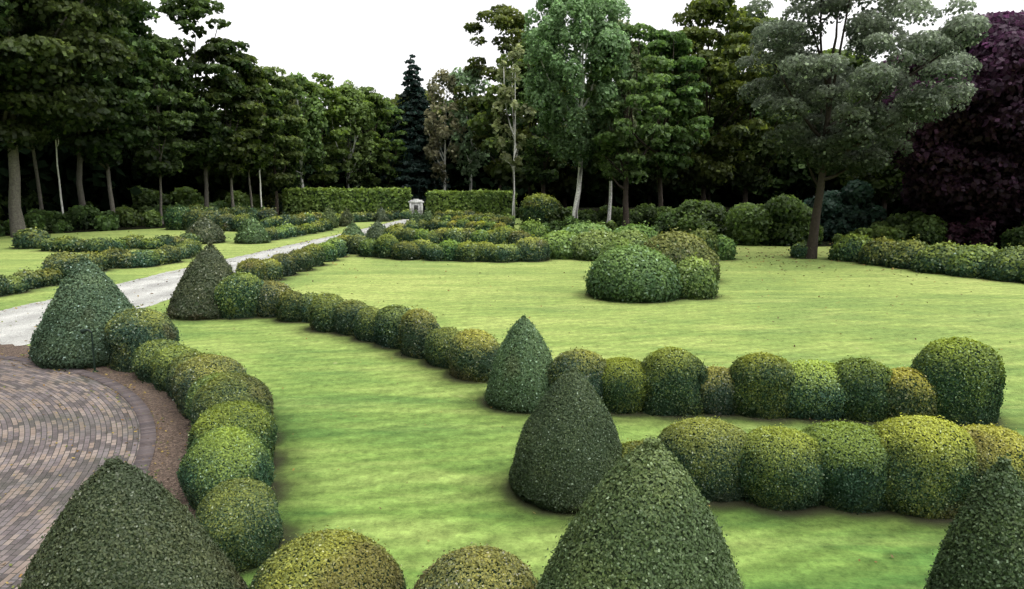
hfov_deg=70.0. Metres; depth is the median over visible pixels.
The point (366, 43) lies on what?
sky
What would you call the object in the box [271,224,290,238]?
topiary ball
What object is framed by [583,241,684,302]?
topiary mound
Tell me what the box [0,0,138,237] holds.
beech tree
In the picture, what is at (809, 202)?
shrub
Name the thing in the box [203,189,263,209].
shrub
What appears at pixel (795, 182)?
tree
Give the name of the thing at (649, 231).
topiary mound
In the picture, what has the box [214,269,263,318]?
topiary ball
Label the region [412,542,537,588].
topiary ball
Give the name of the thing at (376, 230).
topiary ball
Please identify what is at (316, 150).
tree
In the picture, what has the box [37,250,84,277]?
topiary ball
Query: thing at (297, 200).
hedge
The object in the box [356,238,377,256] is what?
topiary ball
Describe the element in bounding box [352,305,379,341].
topiary ball
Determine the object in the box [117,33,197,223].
beech tree
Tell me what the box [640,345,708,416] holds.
topiary ball
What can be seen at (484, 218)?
topiary ball
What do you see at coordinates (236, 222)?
topiary ball
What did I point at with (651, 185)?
tree
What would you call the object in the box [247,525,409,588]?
topiary ball
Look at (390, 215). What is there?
topiary ball
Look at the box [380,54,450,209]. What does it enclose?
tree
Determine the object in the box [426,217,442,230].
topiary ball
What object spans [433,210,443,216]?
topiary ball
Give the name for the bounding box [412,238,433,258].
topiary ball
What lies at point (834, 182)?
tree
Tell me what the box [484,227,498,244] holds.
topiary ball
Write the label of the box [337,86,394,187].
tree
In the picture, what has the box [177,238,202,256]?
topiary ball
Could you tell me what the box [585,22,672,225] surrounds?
tree
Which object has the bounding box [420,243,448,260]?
topiary ball
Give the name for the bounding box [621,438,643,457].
topiary ball
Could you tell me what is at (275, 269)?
topiary ball
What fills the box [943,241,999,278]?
topiary mound
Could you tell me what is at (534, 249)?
topiary ball
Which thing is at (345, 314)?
topiary ball
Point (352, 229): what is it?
topiary cone
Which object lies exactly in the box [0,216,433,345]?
path gravel
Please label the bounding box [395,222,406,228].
topiary ball
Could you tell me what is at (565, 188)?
tree
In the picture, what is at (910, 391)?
topiary ball
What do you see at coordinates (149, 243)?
topiary ball
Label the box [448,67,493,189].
tree
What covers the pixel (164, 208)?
shrub
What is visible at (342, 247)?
topiary ball
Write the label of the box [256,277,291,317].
topiary ball
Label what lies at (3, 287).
topiary ball
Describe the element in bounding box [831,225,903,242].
shrub
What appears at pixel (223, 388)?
topiary ball
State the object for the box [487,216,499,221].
topiary ball
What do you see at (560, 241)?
topiary mound
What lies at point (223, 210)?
topiary ball
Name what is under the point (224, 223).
topiary ball
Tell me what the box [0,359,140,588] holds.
forecourt paving
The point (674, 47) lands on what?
tree
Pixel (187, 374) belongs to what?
topiary ball
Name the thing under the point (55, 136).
beech tree
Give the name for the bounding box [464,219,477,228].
topiary ball
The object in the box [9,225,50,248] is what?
topiary ball
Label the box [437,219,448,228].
topiary ball
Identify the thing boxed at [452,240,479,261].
topiary ball
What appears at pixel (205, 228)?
topiary cone
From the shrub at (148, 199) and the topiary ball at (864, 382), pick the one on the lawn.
the topiary ball at (864, 382)
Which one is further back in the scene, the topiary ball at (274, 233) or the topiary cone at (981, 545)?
the topiary ball at (274, 233)
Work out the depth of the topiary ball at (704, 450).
9.21 m
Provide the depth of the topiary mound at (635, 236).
38.66 m
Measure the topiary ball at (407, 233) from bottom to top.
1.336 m
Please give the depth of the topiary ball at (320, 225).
56.99 m
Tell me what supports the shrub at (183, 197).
on the forest floor
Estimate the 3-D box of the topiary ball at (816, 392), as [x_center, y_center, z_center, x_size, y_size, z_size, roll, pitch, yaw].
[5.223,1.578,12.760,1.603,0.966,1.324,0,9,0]
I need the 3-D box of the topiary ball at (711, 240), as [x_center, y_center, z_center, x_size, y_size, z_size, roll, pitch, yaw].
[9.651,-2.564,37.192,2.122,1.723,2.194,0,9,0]
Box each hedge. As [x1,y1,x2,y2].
[281,186,412,213]
[424,189,517,214]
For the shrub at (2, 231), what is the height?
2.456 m
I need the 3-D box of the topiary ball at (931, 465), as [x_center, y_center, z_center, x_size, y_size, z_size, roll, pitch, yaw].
[5.129,2.044,9.164,1.555,1.145,1.267,0,9,0]
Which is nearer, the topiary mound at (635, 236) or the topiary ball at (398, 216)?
the topiary mound at (635, 236)
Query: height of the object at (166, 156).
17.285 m
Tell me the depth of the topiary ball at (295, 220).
64.10 m
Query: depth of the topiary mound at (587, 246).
36.97 m
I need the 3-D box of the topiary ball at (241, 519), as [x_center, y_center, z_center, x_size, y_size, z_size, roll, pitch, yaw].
[-3.019,2.412,8.052,0.949,0.757,1.352,-6,10,-32]
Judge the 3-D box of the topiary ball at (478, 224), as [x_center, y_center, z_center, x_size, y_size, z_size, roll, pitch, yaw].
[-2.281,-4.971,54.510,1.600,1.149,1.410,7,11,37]
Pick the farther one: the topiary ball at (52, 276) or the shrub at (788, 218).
the shrub at (788, 218)
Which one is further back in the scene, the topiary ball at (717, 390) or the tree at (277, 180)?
the tree at (277, 180)
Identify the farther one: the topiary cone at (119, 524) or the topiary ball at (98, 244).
the topiary ball at (98, 244)
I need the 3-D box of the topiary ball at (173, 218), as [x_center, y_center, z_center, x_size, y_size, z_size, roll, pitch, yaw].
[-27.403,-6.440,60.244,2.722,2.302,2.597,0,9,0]
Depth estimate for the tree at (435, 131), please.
98.09 m
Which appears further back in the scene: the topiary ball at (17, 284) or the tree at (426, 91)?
the tree at (426, 91)
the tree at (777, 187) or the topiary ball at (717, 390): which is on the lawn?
the topiary ball at (717, 390)
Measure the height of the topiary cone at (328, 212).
2.106 m
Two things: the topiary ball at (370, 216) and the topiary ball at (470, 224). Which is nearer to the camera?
the topiary ball at (470, 224)
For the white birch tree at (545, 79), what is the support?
on the forest floor
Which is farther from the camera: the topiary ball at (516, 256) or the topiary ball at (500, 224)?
the topiary ball at (500, 224)
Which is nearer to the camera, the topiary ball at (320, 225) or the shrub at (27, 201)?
the topiary ball at (320, 225)
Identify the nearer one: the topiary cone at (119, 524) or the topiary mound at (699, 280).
the topiary cone at (119, 524)
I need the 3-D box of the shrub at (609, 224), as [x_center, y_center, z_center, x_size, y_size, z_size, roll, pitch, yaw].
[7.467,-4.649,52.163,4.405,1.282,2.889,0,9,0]
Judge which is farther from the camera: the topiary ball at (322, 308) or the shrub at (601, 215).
the shrub at (601, 215)
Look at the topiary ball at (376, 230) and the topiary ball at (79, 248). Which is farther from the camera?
the topiary ball at (376, 230)
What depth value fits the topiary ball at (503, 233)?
43.77 m
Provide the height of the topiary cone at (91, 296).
2.407 m
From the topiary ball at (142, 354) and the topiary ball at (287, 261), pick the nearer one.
the topiary ball at (142, 354)
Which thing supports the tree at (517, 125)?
on the forest floor
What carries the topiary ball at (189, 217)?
on the lawn
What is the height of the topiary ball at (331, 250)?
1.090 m
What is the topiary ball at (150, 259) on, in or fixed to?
on the lawn
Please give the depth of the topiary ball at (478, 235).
43.80 m
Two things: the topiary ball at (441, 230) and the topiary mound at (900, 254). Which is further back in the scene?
the topiary ball at (441, 230)
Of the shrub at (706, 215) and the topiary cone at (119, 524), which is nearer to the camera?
the topiary cone at (119, 524)
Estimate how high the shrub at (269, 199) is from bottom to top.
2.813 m
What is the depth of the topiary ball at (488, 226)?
53.46 m
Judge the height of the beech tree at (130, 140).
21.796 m
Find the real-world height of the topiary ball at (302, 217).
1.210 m
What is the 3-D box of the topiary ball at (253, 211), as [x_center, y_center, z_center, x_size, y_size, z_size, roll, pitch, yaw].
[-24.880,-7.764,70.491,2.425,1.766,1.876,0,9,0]
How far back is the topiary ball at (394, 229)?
45.45 m
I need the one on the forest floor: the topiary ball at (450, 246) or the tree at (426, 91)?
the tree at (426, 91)
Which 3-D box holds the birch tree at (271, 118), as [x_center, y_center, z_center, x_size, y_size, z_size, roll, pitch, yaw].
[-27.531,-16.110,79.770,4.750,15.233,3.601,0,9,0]
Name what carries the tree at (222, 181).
on the forest floor
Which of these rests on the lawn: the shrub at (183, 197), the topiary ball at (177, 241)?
the topiary ball at (177, 241)
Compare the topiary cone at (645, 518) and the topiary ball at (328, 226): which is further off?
the topiary ball at (328, 226)
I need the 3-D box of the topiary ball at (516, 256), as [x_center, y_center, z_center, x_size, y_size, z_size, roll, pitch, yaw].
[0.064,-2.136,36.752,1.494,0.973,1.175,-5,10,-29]
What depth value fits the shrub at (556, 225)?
52.89 m
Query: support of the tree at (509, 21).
on the forest floor
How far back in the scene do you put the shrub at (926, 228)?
44.79 m
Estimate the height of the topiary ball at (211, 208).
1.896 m
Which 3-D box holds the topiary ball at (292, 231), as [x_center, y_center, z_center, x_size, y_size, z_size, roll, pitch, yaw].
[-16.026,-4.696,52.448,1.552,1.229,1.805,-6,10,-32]
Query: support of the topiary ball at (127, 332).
on the lawn
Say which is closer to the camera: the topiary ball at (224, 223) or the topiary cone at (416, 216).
the topiary ball at (224, 223)
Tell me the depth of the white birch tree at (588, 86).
55.54 m
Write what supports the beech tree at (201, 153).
on the forest floor
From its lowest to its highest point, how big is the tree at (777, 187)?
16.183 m
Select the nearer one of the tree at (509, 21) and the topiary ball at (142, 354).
the topiary ball at (142, 354)
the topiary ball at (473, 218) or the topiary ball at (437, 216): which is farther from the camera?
the topiary ball at (437, 216)
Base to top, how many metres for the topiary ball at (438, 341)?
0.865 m
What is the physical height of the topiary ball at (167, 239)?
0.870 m
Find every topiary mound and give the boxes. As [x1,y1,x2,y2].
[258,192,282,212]
[517,217,549,237]
[540,227,577,259]
[562,216,612,234]
[570,225,620,260]
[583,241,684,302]
[598,238,635,255]
[612,221,657,238]
[616,228,650,245]
[641,225,720,279]
[675,252,721,299]
[826,231,875,261]
[857,236,898,265]
[881,234,931,268]
[908,240,964,274]
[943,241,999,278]
[978,243,1023,282]
[1016,260,1023,283]
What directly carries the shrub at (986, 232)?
on the forest floor
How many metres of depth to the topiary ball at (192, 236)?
45.07 m
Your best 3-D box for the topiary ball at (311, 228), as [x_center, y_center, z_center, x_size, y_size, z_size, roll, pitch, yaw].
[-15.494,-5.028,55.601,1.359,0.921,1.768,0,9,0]
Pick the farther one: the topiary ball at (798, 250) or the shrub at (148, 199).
the shrub at (148, 199)
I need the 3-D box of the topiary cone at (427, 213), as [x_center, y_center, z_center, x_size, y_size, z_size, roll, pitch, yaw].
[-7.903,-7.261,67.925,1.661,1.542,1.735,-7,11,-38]
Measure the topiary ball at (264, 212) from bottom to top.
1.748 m
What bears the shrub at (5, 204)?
on the forest floor
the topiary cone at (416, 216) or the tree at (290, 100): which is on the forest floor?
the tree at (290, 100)
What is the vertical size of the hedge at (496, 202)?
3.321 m
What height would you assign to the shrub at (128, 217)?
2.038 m
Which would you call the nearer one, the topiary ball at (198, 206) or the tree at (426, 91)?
the topiary ball at (198, 206)
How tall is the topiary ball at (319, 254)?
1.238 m
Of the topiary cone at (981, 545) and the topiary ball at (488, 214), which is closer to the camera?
the topiary cone at (981, 545)
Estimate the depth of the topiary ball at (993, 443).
8.69 m
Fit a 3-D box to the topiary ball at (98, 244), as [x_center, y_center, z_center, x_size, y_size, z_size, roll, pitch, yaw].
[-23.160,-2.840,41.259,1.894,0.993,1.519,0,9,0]
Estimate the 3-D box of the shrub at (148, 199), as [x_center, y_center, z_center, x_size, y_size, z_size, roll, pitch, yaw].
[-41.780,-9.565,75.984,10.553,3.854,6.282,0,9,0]
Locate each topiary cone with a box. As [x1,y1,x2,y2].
[14,452,248,588]
[25,254,135,370]
[164,242,234,319]
[183,214,228,243]
[230,214,271,243]
[320,204,338,227]
[338,208,355,226]
[338,221,366,237]
[373,203,389,221]
[406,210,425,222]
[421,209,432,222]
[483,314,552,413]
[508,365,623,513]
[531,435,746,588]
[923,453,1023,588]
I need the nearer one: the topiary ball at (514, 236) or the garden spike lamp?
the garden spike lamp
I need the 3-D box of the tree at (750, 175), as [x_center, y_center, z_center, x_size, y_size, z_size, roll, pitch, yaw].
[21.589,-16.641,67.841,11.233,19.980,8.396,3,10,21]
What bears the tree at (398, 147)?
on the forest floor
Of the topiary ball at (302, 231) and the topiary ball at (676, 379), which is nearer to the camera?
the topiary ball at (676, 379)
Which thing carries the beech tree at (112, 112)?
on the forest floor
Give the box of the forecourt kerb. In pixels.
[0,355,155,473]
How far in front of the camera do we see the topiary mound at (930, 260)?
31.81 m
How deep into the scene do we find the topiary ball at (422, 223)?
58.70 m
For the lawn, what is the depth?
15.90 m
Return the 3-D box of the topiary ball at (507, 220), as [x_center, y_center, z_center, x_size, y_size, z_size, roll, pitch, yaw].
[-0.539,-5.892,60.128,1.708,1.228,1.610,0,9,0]
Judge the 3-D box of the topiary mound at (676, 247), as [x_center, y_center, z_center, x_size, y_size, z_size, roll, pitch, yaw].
[6.662,-1.693,29.695,3.727,2.292,3.806,0,9,0]
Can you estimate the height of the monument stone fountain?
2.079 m
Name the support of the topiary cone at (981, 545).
on the lawn
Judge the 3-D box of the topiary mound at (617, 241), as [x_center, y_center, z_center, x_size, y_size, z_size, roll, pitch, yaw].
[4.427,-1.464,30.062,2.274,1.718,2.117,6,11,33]
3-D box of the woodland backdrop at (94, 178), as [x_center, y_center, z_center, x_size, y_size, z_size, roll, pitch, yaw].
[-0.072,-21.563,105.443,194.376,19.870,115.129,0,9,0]
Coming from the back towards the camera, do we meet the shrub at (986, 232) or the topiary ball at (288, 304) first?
the shrub at (986, 232)
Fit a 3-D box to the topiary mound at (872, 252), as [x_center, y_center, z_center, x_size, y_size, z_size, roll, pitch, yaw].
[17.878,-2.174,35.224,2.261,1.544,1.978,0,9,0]
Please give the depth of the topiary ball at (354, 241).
39.96 m
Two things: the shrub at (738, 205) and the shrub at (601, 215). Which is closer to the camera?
the shrub at (738, 205)
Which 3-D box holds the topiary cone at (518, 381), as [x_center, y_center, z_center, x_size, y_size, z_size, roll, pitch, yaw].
[0.214,1.154,13.255,1.491,1.650,1.607,0,9,0]
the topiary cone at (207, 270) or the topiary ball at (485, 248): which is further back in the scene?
the topiary ball at (485, 248)
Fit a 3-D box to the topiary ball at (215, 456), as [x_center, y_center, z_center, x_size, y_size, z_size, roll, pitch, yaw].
[-3.641,2.147,9.302,1.294,0.897,1.651,0,9,0]
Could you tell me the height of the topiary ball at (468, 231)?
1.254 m
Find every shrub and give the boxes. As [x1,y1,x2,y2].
[0,191,8,223]
[0,224,5,236]
[2,208,72,233]
[21,176,99,212]
[46,204,119,230]
[90,186,158,213]
[115,205,162,226]
[143,203,203,221]
[150,186,211,206]
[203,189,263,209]
[212,200,263,209]
[501,207,521,217]
[524,206,579,223]
[542,216,587,233]
[578,205,622,225]
[598,220,617,230]
[616,203,673,226]
[650,210,721,236]
[674,199,775,244]
[722,202,757,236]
[726,193,823,245]
[804,190,845,214]
[820,179,887,240]
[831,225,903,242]
[870,211,980,245]
[941,215,1023,247]
[1000,220,1023,248]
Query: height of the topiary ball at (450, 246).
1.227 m
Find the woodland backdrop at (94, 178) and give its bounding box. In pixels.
[0,112,927,219]
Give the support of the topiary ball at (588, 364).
on the lawn
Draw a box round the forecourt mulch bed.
[0,344,196,517]
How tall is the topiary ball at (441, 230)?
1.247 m
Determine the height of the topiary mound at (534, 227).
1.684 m
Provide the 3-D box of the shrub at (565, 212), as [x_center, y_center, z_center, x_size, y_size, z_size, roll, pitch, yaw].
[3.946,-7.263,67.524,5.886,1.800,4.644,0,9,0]
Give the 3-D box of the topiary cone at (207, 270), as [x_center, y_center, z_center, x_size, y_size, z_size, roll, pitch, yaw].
[-9.235,-0.488,22.009,2.392,2.223,2.344,0,9,0]
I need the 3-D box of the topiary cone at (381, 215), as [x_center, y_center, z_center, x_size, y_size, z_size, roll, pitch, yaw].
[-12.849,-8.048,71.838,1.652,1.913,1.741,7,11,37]
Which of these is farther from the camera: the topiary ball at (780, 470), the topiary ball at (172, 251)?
the topiary ball at (172, 251)
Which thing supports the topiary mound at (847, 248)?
on the lawn
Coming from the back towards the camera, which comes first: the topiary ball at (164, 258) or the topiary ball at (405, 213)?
the topiary ball at (405, 213)
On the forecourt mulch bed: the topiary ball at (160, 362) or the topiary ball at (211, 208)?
the topiary ball at (160, 362)
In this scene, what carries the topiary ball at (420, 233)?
on the lawn
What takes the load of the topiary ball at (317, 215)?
on the lawn
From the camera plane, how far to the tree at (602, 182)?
87.63 m
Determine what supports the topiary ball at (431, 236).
on the lawn
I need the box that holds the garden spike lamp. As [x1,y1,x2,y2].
[80,329,97,371]
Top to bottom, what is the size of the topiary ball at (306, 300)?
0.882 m
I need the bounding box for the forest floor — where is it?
[1,203,1002,249]
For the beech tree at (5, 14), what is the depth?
45.42 m
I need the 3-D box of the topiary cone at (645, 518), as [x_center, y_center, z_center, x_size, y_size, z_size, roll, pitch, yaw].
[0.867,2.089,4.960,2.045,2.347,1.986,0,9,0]
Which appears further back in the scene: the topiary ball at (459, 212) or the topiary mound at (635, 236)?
the topiary ball at (459, 212)
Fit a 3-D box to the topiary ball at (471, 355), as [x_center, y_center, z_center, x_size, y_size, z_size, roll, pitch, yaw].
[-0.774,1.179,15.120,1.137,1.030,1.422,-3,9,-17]
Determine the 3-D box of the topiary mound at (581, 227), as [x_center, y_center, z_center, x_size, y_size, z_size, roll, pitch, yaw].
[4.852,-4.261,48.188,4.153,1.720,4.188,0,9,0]
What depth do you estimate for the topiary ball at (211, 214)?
58.68 m
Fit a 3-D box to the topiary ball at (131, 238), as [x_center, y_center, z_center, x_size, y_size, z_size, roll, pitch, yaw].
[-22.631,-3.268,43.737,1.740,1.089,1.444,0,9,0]
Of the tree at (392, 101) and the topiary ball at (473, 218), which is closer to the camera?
the topiary ball at (473, 218)
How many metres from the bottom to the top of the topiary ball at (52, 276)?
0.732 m
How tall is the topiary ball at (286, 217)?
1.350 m
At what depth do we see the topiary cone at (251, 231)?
46.87 m
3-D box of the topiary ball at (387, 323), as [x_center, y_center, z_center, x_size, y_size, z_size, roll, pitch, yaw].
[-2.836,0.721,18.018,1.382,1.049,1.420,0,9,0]
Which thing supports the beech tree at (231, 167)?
on the forest floor
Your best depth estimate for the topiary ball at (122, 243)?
42.13 m
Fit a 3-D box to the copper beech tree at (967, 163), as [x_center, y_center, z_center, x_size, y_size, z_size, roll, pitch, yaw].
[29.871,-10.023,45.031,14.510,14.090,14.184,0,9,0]
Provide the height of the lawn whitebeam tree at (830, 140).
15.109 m
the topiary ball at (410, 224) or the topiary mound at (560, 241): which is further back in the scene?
the topiary ball at (410, 224)
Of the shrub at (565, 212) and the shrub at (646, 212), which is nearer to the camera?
the shrub at (646, 212)
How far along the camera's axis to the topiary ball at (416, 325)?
16.63 m
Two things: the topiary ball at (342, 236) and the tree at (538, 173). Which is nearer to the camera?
the topiary ball at (342, 236)
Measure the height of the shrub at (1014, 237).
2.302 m
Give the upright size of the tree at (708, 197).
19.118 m
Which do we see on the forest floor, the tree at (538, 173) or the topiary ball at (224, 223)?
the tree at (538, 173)
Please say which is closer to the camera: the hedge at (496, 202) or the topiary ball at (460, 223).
the topiary ball at (460, 223)
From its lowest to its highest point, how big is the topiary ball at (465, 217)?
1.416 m
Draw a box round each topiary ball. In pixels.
[0,274,9,295]
[1,273,30,294]
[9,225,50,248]
[9,266,45,288]
[36,267,63,286]
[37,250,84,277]
[38,237,57,250]
[48,233,80,251]
[70,236,90,251]
[79,251,112,270]
[82,236,117,252]
[99,246,129,268]
[103,304,181,372]
[108,235,131,249]
[115,251,143,267]
[121,231,145,248]
[125,246,161,267]
[128,337,189,383]
[135,237,166,249]
[146,344,201,392]
[147,246,173,264]
[153,235,176,245]
[154,243,181,262]
[162,202,192,229]
[164,349,213,398]
[169,234,187,245]
[169,243,191,258]
[170,352,246,418]
[175,424,275,509]
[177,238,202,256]
[180,230,199,240]
[181,207,204,229]
[182,370,245,424]
[186,398,279,460]
[187,201,205,209]
[190,371,275,424]
[195,474,283,570]
[196,206,220,224]
[202,203,219,211]
[214,213,234,230]
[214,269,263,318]
[217,207,230,214]
[228,203,247,215]
[229,212,250,231]
[235,255,270,280]
[244,205,260,220]
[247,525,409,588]
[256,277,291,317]
[257,205,277,220]
[259,214,277,227]
[263,254,283,280]
[265,226,279,240]
[270,215,283,227]
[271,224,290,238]
[271,251,298,276]
[275,288,303,321]
[279,221,299,237]
[280,212,292,224]
[289,214,300,225]
[289,248,314,271]
[294,224,307,235]
[296,213,309,224]
[298,290,322,322]
[301,223,317,233]
[302,240,325,266]
[304,290,343,331]
[305,212,316,223]
[311,220,325,231]
[312,212,321,220]
[316,240,338,261]
[319,215,332,230]
[325,233,348,257]
[332,299,369,335]
[336,233,351,253]
[345,234,366,253]
[351,212,360,221]
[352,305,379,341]
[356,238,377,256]
[359,210,368,221]
[365,221,385,240]
[366,212,374,221]
[371,303,413,349]
[373,233,399,258]
[382,223,404,238]
[385,207,395,220]
[389,238,421,259]
[391,210,401,219]
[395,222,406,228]
[397,225,415,243]
[397,305,439,358]
[400,204,411,218]
[405,218,418,229]
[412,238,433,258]
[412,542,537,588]
[413,228,428,239]
[417,219,427,230]
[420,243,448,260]
[422,325,459,368]
[425,230,441,243]
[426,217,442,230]
[430,213,441,220]
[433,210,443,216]
[434,226,449,243]
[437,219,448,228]
[439,237,459,260]
[440,214,450,221]
[442,226,466,242]
[443,208,453,216]
[446,328,499,381]
[447,220,457,229]
[450,214,460,220]
[452,208,463,216]
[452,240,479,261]
[454,218,470,228]
[459,214,471,220]
[461,206,475,217]
[462,226,475,242]
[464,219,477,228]
[468,215,483,221]
[469,227,495,242]
[473,220,485,230]
[474,239,497,261]
[479,216,491,220]
[481,212,494,217]
[482,220,496,230]
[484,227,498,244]
[486,241,516,262]
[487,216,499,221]
[492,221,507,228]
[492,226,515,244]
[497,215,515,228]
[504,212,518,224]
[508,229,531,244]
[509,243,521,261]
[515,234,552,261]
[516,192,562,223]
[545,346,607,399]
[601,354,647,413]
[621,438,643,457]
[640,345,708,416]
[657,416,747,503]
[690,228,721,256]
[700,363,737,415]
[716,234,739,259]
[725,349,800,418]
[735,423,826,510]
[785,358,848,421]
[788,240,807,258]
[799,418,889,514]
[830,355,894,421]
[871,412,980,519]
[886,363,940,418]
[909,333,1006,425]
[960,420,1023,503]
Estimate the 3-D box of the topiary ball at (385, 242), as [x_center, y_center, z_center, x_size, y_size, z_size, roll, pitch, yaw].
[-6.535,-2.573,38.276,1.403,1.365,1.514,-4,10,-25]
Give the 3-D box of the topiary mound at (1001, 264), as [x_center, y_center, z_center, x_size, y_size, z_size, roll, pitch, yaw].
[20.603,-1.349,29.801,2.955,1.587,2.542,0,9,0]
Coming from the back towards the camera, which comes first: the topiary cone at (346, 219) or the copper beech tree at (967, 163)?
the topiary cone at (346, 219)
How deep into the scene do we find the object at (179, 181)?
86.40 m
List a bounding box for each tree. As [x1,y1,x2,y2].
[0,0,48,111]
[0,0,120,209]
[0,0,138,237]
[13,0,157,205]
[55,137,63,213]
[59,4,160,214]
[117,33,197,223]
[144,0,254,207]
[187,37,268,206]
[212,65,284,207]
[239,66,307,214]
[240,78,278,208]
[255,85,300,115]
[267,71,328,187]
[287,71,351,187]
[313,79,377,187]
[336,96,395,140]
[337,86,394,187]
[363,98,404,140]
[365,104,407,187]
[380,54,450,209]
[394,89,445,123]
[423,67,467,189]
[431,99,481,131]
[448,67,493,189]
[454,4,538,189]
[467,52,575,195]
[491,43,536,215]
[501,42,539,196]
[504,34,575,193]
[512,88,602,209]
[521,0,633,218]
[560,101,656,206]
[585,19,642,222]
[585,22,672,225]
[616,67,692,204]
[625,28,713,207]
[641,0,777,200]
[643,74,741,203]
[688,6,808,202]
[688,54,767,200]
[731,87,813,206]
[735,0,991,258]
[754,85,823,196]
[797,48,872,196]
[834,67,905,219]
[867,9,1023,241]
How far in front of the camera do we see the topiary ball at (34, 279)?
27.30 m
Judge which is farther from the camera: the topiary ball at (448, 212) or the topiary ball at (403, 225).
the topiary ball at (448, 212)
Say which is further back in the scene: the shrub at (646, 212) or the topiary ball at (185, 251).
the shrub at (646, 212)
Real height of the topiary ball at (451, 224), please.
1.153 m
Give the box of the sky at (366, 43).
[140,0,1023,123]
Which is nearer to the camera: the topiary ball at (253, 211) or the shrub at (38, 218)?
the shrub at (38, 218)
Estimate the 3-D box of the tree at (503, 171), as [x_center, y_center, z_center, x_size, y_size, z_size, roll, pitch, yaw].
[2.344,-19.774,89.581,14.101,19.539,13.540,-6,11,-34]
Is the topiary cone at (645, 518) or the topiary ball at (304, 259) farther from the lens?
the topiary ball at (304, 259)
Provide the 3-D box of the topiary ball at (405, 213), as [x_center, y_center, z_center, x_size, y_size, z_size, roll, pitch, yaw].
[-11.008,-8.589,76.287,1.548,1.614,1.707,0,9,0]
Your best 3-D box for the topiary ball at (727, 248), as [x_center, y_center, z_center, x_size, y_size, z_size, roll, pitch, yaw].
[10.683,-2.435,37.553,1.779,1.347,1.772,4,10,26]
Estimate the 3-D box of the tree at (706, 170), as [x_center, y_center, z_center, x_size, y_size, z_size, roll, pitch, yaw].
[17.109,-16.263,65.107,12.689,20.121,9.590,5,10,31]
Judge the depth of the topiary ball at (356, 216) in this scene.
70.70 m
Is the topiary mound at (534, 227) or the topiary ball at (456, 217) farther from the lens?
the topiary ball at (456, 217)
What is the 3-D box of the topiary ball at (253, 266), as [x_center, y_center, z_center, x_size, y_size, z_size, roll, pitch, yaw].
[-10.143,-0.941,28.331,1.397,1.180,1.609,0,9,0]
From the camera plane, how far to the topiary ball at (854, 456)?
8.89 m
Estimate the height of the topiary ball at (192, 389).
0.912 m
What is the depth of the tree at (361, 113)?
92.89 m
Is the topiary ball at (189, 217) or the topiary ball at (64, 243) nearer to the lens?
the topiary ball at (64, 243)
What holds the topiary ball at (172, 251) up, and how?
on the lawn
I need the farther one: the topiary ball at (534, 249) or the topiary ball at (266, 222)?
the topiary ball at (266, 222)
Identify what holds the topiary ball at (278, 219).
on the lawn
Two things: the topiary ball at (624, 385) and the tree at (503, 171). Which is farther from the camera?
the tree at (503, 171)
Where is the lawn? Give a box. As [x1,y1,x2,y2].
[0,216,1023,588]
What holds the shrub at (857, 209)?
on the forest floor
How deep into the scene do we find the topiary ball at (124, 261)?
33.66 m
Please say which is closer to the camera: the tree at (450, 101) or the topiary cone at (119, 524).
the topiary cone at (119, 524)
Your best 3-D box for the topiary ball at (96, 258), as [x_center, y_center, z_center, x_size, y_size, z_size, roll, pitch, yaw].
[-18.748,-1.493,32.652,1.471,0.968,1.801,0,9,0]
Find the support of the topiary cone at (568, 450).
on the lawn
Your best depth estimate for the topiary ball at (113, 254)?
33.63 m
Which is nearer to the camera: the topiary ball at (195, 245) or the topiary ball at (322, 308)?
the topiary ball at (322, 308)
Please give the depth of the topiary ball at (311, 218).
65.77 m
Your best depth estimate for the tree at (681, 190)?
87.95 m
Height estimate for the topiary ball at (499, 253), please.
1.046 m
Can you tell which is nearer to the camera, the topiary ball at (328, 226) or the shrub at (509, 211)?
the topiary ball at (328, 226)
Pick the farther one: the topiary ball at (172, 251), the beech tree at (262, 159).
the beech tree at (262, 159)
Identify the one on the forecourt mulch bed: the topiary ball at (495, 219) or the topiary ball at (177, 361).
the topiary ball at (177, 361)
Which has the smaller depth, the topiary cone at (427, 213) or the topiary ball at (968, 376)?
the topiary ball at (968, 376)
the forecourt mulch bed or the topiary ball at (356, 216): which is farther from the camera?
the topiary ball at (356, 216)
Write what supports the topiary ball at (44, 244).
on the lawn
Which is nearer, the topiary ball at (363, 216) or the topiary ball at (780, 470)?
the topiary ball at (780, 470)
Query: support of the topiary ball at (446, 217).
on the lawn
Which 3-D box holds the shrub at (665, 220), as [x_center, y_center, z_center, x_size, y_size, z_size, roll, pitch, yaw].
[11.214,-4.598,49.234,5.581,2.077,3.572,2,9,12]
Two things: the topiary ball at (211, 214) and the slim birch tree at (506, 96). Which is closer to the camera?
the topiary ball at (211, 214)
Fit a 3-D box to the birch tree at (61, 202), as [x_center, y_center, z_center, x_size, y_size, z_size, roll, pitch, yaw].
[-36.840,-13.233,58.060,3.079,16.246,3.147,0,9,0]
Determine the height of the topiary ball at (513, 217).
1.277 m
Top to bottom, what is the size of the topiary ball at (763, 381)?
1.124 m
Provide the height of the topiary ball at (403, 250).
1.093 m
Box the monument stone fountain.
[408,199,423,214]
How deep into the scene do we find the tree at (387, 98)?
116.33 m

